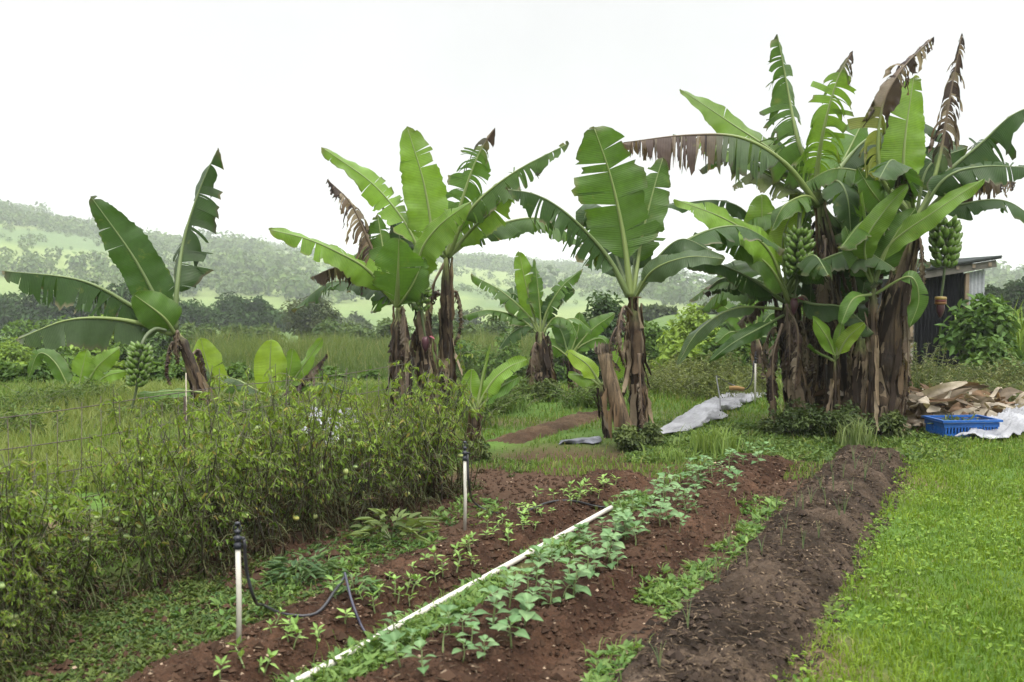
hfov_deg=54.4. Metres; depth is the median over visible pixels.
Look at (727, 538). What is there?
onion shoot
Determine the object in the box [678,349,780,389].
weed clump
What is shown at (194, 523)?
tomato plant
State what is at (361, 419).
tomato plant
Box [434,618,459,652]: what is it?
broad leaved seedling
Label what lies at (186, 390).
wooden stake
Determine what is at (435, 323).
shrub
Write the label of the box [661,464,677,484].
broad leaved seedling
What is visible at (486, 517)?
seedling
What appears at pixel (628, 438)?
bush
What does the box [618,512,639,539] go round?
broad leaved seedling
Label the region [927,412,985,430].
garden cuttings
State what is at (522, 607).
broad leaved seedling
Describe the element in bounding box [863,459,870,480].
onion shoot
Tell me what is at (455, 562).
seedling
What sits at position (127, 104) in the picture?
sky
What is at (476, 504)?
hose
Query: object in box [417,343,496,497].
tomato plant
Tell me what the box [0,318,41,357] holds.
bush
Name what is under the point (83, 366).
young banana plant
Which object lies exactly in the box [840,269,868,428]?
banana plant
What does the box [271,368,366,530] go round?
tomato plant
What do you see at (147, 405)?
weed clump
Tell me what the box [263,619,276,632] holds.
seedling
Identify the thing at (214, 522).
tomato plant
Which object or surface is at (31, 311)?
dark tree
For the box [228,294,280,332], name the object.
dark tree
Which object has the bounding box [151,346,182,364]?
bush
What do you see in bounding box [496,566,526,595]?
broad leaved seedling
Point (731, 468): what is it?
broad leaved seedling
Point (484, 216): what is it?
banana plant
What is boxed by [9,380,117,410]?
weed clump
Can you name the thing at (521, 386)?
weed clump
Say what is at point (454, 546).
seedling
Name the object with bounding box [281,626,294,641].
seedling
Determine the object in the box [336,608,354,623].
seedling
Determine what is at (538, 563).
broad leaved seedling
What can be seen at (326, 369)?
bush
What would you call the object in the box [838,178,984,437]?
banana plant
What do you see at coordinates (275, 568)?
weed plant
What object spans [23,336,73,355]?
bush
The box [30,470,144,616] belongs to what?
tomato plant
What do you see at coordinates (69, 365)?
bush
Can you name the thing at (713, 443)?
grass tuft
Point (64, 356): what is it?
bush
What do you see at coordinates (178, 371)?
bush
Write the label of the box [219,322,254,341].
shrub
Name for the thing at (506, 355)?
shrub
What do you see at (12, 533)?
tomato plant
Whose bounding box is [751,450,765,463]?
broad leaved seedling
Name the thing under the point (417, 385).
weed clump
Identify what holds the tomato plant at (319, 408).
on the ground at (364, 306)
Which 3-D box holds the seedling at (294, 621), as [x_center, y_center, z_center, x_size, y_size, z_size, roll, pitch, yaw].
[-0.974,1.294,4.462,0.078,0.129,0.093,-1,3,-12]
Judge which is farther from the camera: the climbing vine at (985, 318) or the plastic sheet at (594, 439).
the climbing vine at (985, 318)
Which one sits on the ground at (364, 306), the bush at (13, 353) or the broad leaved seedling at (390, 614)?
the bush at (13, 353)
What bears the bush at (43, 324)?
on the ground at (364, 306)
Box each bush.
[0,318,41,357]
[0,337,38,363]
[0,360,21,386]
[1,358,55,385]
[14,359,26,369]
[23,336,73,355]
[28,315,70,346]
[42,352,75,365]
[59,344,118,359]
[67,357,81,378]
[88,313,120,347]
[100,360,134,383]
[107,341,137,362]
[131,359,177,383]
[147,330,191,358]
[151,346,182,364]
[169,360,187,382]
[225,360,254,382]
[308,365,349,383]
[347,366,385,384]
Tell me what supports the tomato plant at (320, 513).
on the ground at (364, 306)
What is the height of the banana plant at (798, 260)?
2.831 m
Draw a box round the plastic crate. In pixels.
[921,415,1002,437]
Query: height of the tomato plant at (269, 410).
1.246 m
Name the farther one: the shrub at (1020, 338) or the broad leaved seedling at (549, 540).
the shrub at (1020, 338)
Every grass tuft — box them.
[640,442,693,463]
[678,421,752,455]
[816,416,886,447]
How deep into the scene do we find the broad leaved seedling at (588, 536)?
5.89 m
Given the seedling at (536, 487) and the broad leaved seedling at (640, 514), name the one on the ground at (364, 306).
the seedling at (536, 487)
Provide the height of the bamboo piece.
0.081 m
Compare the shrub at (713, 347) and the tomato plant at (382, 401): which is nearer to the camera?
the tomato plant at (382, 401)
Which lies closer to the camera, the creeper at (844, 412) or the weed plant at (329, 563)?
the weed plant at (329, 563)
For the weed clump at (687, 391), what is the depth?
15.40 m
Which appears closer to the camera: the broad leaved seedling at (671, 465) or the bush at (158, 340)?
the broad leaved seedling at (671, 465)
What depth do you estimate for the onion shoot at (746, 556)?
5.49 m
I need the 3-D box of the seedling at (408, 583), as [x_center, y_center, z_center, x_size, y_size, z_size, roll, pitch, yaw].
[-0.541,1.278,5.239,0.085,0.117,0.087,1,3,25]
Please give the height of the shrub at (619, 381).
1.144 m
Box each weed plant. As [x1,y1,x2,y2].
[264,551,327,584]
[286,547,341,571]
[321,567,384,596]
[340,508,441,544]
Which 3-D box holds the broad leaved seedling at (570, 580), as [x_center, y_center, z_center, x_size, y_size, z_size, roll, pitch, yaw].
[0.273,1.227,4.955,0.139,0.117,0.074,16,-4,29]
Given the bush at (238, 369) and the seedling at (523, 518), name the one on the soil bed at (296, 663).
the seedling at (523, 518)
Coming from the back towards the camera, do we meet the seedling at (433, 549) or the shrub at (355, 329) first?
the shrub at (355, 329)
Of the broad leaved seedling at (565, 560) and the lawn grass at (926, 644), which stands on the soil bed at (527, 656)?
the broad leaved seedling at (565, 560)
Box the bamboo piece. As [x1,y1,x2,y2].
[729,386,744,390]
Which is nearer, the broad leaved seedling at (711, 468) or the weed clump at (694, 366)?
the broad leaved seedling at (711, 468)
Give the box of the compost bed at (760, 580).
[617,444,908,681]
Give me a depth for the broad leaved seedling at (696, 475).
7.74 m
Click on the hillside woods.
(239, 254)
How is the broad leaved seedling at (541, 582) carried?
on the soil bed at (527, 656)
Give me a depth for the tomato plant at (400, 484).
7.24 m
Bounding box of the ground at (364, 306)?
[0,210,1023,681]
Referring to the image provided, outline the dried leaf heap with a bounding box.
[812,381,1023,433]
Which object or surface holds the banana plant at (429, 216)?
on the ground at (364, 306)
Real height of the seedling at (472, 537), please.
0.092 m
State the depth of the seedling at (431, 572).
5.43 m
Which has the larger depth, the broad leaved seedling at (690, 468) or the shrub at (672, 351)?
the shrub at (672, 351)
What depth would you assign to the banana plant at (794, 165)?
11.59 m
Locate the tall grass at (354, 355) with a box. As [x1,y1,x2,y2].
[168,323,558,384]
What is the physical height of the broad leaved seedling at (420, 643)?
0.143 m
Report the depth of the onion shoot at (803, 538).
5.81 m
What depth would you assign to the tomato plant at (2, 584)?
4.31 m
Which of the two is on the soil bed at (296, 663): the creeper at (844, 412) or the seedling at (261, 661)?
the seedling at (261, 661)
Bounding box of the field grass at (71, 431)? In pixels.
[0,375,467,492]
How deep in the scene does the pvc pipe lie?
5.34 m
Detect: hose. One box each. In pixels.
[243,539,344,616]
[344,572,365,634]
[467,454,605,513]
[716,360,753,410]
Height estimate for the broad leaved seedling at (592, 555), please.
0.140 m
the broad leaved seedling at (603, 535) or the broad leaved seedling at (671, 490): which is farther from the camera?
the broad leaved seedling at (671, 490)
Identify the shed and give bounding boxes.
[877,255,1001,371]
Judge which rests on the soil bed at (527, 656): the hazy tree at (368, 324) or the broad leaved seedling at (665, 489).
the broad leaved seedling at (665, 489)
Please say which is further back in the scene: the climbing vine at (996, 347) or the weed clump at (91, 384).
the climbing vine at (996, 347)
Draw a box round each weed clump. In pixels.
[0,382,81,414]
[0,402,113,444]
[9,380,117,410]
[57,376,131,400]
[95,394,192,424]
[140,390,298,439]
[177,392,304,427]
[248,394,350,426]
[412,371,485,402]
[417,389,520,428]
[456,380,555,415]
[480,374,561,403]
[543,378,651,411]
[618,359,697,394]
[644,350,721,379]
[644,368,746,402]
[648,355,742,384]
[660,369,782,401]
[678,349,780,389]
[697,361,782,395]
[908,342,967,389]
[911,359,1004,382]
[911,374,1023,397]
[922,359,1022,387]
[928,375,1023,401]
[966,359,1023,388]
[986,348,1023,380]
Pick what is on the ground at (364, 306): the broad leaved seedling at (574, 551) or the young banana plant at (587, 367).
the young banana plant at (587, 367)
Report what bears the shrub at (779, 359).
on the ground at (364, 306)
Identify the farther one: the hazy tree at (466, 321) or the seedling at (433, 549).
the hazy tree at (466, 321)
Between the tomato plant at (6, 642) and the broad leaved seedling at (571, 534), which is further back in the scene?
the broad leaved seedling at (571, 534)
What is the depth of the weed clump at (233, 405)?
11.38 m
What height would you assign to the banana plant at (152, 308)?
3.516 m
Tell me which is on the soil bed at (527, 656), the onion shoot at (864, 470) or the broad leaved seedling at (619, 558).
the broad leaved seedling at (619, 558)
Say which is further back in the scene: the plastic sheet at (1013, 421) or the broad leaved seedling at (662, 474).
the plastic sheet at (1013, 421)
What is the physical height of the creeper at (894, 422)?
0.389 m
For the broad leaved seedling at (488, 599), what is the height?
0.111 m
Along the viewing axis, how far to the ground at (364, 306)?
7.68 m
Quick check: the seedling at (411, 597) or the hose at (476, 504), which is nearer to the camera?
the seedling at (411, 597)
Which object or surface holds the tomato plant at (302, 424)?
on the ground at (364, 306)
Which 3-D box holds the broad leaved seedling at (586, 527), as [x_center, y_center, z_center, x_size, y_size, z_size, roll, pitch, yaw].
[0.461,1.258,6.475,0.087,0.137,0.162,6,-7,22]
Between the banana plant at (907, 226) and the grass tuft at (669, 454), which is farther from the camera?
the banana plant at (907, 226)
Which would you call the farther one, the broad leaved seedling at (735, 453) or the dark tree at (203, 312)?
the dark tree at (203, 312)
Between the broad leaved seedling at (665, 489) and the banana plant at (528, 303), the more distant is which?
the banana plant at (528, 303)
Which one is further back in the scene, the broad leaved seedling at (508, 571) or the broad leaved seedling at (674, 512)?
the broad leaved seedling at (674, 512)
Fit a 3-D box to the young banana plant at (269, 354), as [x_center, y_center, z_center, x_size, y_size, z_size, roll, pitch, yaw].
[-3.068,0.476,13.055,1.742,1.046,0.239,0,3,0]
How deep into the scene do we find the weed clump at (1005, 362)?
15.92 m
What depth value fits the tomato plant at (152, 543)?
5.43 m
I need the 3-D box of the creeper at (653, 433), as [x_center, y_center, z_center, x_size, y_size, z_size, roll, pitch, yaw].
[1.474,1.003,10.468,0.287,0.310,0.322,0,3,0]
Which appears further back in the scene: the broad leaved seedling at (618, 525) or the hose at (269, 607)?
the broad leaved seedling at (618, 525)
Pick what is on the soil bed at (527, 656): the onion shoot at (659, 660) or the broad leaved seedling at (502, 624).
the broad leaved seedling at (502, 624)
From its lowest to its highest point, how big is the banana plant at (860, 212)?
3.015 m
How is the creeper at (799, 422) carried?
on the ground at (364, 306)
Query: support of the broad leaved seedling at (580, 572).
on the soil bed at (527, 656)
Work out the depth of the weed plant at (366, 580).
5.09 m
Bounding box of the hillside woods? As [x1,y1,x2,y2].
[0,199,1023,307]
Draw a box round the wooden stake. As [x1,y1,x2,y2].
[185,373,186,447]
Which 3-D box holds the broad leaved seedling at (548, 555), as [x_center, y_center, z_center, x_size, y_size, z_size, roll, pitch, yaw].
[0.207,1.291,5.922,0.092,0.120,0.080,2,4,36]
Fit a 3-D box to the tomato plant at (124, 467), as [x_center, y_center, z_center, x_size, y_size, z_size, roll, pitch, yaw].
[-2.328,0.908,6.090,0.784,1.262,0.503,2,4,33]
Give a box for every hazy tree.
[333,311,365,324]
[338,319,374,330]
[453,306,484,327]
[639,302,678,321]
[696,302,740,313]
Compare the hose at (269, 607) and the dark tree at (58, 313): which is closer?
the hose at (269, 607)
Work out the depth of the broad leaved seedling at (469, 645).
4.10 m
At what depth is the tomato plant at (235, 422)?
6.93 m
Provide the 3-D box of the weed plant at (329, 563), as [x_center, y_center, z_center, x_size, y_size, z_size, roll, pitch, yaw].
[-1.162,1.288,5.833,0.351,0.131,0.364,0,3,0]
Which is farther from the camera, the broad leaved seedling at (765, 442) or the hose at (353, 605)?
the broad leaved seedling at (765, 442)
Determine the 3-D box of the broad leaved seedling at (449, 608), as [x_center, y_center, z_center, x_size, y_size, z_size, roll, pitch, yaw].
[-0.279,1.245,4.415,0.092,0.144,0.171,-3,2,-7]
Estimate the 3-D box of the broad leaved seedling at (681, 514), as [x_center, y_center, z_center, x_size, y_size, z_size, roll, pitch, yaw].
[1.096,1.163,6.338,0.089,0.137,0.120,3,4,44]
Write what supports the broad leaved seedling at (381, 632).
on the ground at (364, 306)
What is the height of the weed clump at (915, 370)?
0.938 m
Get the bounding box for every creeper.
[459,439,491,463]
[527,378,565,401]
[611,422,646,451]
[639,421,664,446]
[756,417,785,435]
[766,397,829,438]
[815,399,875,440]
[878,409,911,438]
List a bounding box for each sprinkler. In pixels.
[233,522,244,643]
[462,441,468,530]
[754,351,757,403]
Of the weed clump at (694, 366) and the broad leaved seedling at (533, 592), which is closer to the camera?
the broad leaved seedling at (533, 592)
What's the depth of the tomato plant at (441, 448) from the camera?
7.67 m
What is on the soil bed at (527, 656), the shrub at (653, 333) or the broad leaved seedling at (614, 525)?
the broad leaved seedling at (614, 525)
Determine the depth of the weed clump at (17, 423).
10.57 m
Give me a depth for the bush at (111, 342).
43.94 m
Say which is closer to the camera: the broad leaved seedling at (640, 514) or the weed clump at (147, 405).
the broad leaved seedling at (640, 514)
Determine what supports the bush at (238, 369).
on the ground at (364, 306)
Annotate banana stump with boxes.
[594,341,632,444]
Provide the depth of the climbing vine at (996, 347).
16.70 m
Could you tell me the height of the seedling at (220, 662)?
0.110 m
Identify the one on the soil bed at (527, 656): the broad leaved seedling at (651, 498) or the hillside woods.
the broad leaved seedling at (651, 498)
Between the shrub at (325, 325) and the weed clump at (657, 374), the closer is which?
the weed clump at (657, 374)
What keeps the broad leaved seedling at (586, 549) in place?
on the soil bed at (527, 656)
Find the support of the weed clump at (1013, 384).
on the ground at (364, 306)
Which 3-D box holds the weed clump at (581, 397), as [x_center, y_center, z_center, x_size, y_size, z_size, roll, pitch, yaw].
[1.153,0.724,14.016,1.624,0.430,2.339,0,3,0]
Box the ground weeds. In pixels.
[0,419,965,681]
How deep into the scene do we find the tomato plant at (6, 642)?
4.12 m
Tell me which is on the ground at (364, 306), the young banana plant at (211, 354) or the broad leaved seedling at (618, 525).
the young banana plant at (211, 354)
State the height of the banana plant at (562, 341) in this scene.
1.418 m
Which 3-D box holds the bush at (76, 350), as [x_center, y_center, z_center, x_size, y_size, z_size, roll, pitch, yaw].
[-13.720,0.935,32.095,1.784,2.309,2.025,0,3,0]
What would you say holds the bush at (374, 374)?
on the ground at (364, 306)
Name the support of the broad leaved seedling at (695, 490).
on the soil bed at (527, 656)
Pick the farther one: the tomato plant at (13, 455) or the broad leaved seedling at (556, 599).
the tomato plant at (13, 455)
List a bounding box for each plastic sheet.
[304,406,355,447]
[559,436,601,443]
[661,392,766,433]
[954,403,1023,438]
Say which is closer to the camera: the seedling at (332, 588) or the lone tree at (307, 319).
the seedling at (332, 588)
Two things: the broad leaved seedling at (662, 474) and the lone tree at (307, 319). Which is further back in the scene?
the lone tree at (307, 319)
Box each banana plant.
[2,148,223,415]
[27,347,125,386]
[181,338,253,400]
[220,338,343,400]
[268,179,428,416]
[291,126,472,416]
[354,128,581,404]
[457,345,528,444]
[462,251,591,394]
[505,126,784,431]
[548,312,614,391]
[565,337,625,437]
[621,34,954,420]
[668,194,897,428]
[710,297,778,388]
[777,212,882,409]
[783,185,930,356]
[799,34,1023,435]
[807,316,865,436]
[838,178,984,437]
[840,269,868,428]
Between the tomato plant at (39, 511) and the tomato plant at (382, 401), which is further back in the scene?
the tomato plant at (382, 401)
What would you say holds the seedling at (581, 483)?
on the soil bed at (296, 663)
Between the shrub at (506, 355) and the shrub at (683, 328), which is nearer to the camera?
the shrub at (683, 328)
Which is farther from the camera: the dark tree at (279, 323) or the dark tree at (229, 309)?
the dark tree at (279, 323)
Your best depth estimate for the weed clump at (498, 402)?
13.30 m
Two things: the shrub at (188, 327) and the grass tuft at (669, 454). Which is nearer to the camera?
the grass tuft at (669, 454)
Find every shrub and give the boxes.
[169,321,200,342]
[197,319,231,341]
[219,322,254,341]
[248,322,284,340]
[311,316,350,340]
[341,320,374,340]
[366,317,414,342]
[431,314,456,342]
[434,336,490,377]
[438,322,484,338]
[475,313,509,338]
[476,328,527,384]
[506,323,535,339]
[553,347,582,385]
[599,356,648,382]
[644,321,672,368]
[651,339,703,371]
[655,302,719,361]
[696,326,752,373]
[704,303,744,340]
[729,305,780,372]
[946,297,1023,360]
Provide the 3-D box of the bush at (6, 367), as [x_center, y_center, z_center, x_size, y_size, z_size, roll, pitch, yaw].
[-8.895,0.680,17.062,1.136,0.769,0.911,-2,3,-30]
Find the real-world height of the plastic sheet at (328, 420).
0.211 m
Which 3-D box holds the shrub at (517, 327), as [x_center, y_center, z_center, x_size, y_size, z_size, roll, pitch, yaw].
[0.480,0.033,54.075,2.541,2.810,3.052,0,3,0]
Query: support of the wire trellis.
on the ground at (364, 306)
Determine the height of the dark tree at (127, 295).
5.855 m
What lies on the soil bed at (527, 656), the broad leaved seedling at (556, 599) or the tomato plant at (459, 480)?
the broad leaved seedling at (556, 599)
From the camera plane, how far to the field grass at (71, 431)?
10.68 m
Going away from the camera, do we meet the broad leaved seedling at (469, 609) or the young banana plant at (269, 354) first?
the broad leaved seedling at (469, 609)
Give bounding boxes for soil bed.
[138,469,649,681]
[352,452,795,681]
[486,410,608,443]
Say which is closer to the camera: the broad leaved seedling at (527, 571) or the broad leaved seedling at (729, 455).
the broad leaved seedling at (527, 571)
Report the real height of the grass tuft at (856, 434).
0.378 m
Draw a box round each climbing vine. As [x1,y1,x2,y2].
[933,293,1023,367]
[962,333,1023,376]
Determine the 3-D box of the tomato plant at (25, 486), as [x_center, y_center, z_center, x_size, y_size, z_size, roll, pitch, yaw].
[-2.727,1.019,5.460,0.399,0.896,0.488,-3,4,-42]
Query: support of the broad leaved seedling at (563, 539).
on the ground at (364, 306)
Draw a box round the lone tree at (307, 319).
[279,296,342,339]
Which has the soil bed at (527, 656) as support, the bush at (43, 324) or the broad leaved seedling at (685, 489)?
the broad leaved seedling at (685, 489)
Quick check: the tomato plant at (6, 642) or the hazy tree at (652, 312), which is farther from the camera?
the hazy tree at (652, 312)
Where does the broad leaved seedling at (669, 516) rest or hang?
on the soil bed at (527, 656)
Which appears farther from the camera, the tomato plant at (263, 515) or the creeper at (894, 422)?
the creeper at (894, 422)
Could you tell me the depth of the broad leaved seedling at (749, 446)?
9.93 m
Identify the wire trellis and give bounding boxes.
[0,364,408,517]
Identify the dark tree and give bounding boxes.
[0,291,28,335]
[3,289,52,331]
[37,280,109,324]
[73,279,131,316]
[178,298,197,328]
[179,298,224,329]
[210,291,245,331]
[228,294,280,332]
[262,308,289,332]
[577,289,626,382]
[984,284,1005,301]
[997,276,1023,317]
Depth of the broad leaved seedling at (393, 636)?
4.04 m
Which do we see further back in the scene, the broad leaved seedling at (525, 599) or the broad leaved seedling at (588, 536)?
the broad leaved seedling at (588, 536)
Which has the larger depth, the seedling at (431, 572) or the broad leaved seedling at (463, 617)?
the seedling at (431, 572)
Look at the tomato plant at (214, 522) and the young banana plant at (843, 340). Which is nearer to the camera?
the tomato plant at (214, 522)
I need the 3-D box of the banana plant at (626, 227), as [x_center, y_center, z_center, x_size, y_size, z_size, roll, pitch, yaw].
[1.445,-0.568,10.589,3.030,3.388,1.253,0,3,0]
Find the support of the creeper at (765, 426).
on the ground at (364, 306)
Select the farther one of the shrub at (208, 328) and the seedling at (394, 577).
the shrub at (208, 328)
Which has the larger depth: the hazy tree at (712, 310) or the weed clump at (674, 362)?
the hazy tree at (712, 310)
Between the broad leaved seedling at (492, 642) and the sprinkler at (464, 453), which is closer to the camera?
the broad leaved seedling at (492, 642)
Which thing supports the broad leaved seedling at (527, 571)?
on the soil bed at (527, 656)
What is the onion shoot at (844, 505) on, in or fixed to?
on the compost bed at (760, 580)
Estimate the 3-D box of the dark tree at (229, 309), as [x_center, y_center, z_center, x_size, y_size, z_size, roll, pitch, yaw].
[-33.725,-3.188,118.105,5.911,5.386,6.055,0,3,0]
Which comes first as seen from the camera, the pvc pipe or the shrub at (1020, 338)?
the pvc pipe
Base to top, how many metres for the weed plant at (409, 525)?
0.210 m
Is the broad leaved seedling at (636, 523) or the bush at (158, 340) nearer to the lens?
the broad leaved seedling at (636, 523)
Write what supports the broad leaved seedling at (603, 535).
on the soil bed at (527, 656)
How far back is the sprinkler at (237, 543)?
4.32 m
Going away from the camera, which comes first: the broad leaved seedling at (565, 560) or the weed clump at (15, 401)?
the broad leaved seedling at (565, 560)
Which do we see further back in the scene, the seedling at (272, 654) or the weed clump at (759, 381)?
the weed clump at (759, 381)
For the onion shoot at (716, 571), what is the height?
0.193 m
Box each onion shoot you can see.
[647,640,665,666]
[678,598,691,628]
[714,557,726,583]
[721,526,732,548]
[745,547,749,566]
[800,525,806,548]
[842,494,850,513]
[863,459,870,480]
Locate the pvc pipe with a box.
[291,505,612,681]
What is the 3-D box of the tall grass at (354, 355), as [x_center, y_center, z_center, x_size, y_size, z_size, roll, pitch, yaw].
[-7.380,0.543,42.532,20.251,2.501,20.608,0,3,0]
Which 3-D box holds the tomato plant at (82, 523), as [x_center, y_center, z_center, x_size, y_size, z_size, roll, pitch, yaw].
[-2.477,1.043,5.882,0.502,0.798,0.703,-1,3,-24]
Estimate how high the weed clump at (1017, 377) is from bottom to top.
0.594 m
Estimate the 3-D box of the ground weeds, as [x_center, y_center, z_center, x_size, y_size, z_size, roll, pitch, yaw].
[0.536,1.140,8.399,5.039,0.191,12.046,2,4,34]
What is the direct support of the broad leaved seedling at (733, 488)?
on the soil bed at (527, 656)
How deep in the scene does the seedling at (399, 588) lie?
5.13 m
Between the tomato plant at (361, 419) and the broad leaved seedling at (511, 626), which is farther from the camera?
the tomato plant at (361, 419)
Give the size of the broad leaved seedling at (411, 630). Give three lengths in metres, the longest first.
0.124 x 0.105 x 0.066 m
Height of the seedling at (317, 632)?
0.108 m
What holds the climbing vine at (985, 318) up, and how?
on the ground at (364, 306)
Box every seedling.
[213,655,229,679]
[227,635,246,668]
[258,657,267,672]
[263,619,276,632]
[263,648,278,674]
[270,607,285,623]
[278,613,298,624]
[278,618,293,632]
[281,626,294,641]
[286,624,306,649]
[287,614,302,639]
[310,622,325,643]
[325,574,342,598]
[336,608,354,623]
[351,584,368,599]
[365,589,382,613]
[370,630,389,650]
[378,611,404,641]
[379,631,411,667]
[385,574,399,596]
[392,586,403,602]
[401,639,435,675]
[403,571,417,593]
[404,628,421,643]
[405,591,418,606]
[406,574,425,592]
[412,574,425,586]
[420,552,429,559]
[425,624,438,636]
[426,569,440,582]
[427,545,444,562]
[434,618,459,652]
[436,557,448,577]
[438,604,458,632]
[450,613,478,636]
[451,541,464,558]
[452,549,466,572]
[452,639,480,662]
[455,621,479,643]
[459,538,471,550]
[460,607,479,625]
[462,533,471,551]
[464,551,478,563]
[465,531,478,543]
[471,585,511,625]
[475,635,498,659]
[482,515,495,528]
[484,588,505,604]
[490,614,529,647]
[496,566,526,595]
[496,617,519,635]
[500,575,526,607]
[501,528,515,544]
[506,521,513,538]
[508,592,542,625]
[515,587,545,602]
[515,604,535,621]
[516,515,530,528]
[516,568,535,592]
[520,503,533,515]
[524,551,553,575]
[528,545,548,578]
[531,570,549,586]
[532,485,541,496]
[533,580,552,600]
[540,547,554,563]
[541,538,561,567]
[541,580,562,604]
[554,575,579,598]
[555,532,577,553]
[555,546,566,560]
[556,558,578,586]
[563,480,576,493]
[563,564,591,599]
[565,522,593,538]
[566,549,585,564]
[568,546,601,578]
[573,533,600,544]
[575,480,587,497]
[578,523,589,540]
[582,537,604,558]
[584,550,605,576]
[593,533,618,559]
[595,516,609,531]
[595,541,620,568]
[599,528,624,562]
[605,518,630,543]
[607,551,626,565]
[609,508,622,522]
[612,493,629,512]
[612,509,635,534]
[616,515,633,542]
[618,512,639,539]
[620,520,649,545]
[623,491,644,511]
[631,509,651,533]
[638,508,657,523]
[646,478,658,494]
[646,495,659,508]
[647,501,676,525]
[655,484,670,501]
[655,502,680,519]
[656,472,678,498]
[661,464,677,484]
[663,515,673,527]
[669,485,683,502]
[671,473,684,491]
[675,512,689,532]
[676,491,693,510]
[677,488,693,504]
[681,458,696,470]
[685,466,706,487]
[686,464,695,475]
[687,484,702,496]
[691,464,712,485]
[699,455,713,470]
[706,462,718,476]
[716,461,724,472]
[722,449,737,465]
[724,466,735,478]
[725,448,740,459]
[727,469,742,482]
[727,483,738,490]
[745,442,754,450]
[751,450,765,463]
[757,441,773,457]
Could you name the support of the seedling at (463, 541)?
on the soil bed at (296, 663)
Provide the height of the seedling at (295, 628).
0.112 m
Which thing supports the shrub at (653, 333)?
on the ground at (364, 306)
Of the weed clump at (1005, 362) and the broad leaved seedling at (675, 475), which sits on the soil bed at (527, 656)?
the broad leaved seedling at (675, 475)
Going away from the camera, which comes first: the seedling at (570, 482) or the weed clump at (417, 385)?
the seedling at (570, 482)
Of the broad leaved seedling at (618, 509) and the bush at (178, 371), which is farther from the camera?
the bush at (178, 371)
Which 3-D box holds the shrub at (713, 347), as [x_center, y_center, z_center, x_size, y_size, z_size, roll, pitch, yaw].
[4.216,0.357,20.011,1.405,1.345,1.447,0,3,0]
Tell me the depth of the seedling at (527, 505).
6.79 m
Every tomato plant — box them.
[0,447,73,583]
[0,453,89,651]
[0,454,74,635]
[0,470,116,632]
[0,474,21,585]
[0,490,25,669]
[0,517,22,606]
[0,533,75,666]
[0,580,35,681]
[1,443,58,573]
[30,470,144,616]
[52,452,130,579]
[78,391,203,563]
[90,399,249,582]
[94,419,191,592]
[120,394,202,552]
[135,368,264,540]
[152,391,256,576]
[166,365,279,526]
[173,425,264,570]
[224,409,312,559]
[225,363,296,518]
[250,377,346,546]
[259,399,336,512]
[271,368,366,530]
[273,365,355,540]
[283,390,355,505]
[325,407,401,529]
[331,382,388,497]
[332,381,440,516]
[334,360,429,483]
[334,377,429,491]
[356,360,441,512]
[384,391,481,502]
[396,366,462,504]
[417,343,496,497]
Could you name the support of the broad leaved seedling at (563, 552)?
on the soil bed at (527, 656)
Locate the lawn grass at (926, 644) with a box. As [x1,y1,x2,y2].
[769,419,1023,681]
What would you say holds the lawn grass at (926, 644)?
on the ground at (364, 306)
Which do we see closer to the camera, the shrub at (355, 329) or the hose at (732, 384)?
the hose at (732, 384)
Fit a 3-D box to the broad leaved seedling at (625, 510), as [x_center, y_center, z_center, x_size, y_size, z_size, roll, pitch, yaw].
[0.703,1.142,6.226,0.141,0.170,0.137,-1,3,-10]
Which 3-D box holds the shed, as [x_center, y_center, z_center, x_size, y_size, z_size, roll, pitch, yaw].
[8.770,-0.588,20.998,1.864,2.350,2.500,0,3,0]
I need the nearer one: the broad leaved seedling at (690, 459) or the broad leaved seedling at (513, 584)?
the broad leaved seedling at (513, 584)
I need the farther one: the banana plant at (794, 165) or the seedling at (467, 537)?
the banana plant at (794, 165)
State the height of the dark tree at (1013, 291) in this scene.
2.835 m
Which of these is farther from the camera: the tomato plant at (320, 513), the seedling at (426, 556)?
the tomato plant at (320, 513)
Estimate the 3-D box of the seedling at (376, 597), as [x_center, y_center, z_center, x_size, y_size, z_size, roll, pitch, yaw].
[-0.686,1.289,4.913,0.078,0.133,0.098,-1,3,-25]
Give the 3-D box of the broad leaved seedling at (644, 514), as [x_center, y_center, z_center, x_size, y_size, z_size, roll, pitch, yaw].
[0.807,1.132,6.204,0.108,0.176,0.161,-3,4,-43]
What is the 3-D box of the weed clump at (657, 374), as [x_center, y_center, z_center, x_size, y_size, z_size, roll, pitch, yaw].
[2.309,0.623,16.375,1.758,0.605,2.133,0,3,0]
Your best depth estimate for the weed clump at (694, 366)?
16.58 m
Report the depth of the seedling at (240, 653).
4.17 m
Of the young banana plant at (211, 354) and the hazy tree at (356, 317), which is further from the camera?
the hazy tree at (356, 317)
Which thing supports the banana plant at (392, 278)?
on the ground at (364, 306)
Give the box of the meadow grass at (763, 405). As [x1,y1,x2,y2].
[9,368,1023,484]
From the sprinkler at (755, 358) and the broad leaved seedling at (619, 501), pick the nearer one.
the broad leaved seedling at (619, 501)
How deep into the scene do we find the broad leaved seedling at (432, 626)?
4.46 m
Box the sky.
[0,0,1023,276]
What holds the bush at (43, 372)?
on the ground at (364, 306)
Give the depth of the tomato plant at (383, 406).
8.39 m
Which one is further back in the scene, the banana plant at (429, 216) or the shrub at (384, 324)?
the shrub at (384, 324)
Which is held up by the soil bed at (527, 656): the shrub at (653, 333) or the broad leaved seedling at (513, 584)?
the broad leaved seedling at (513, 584)

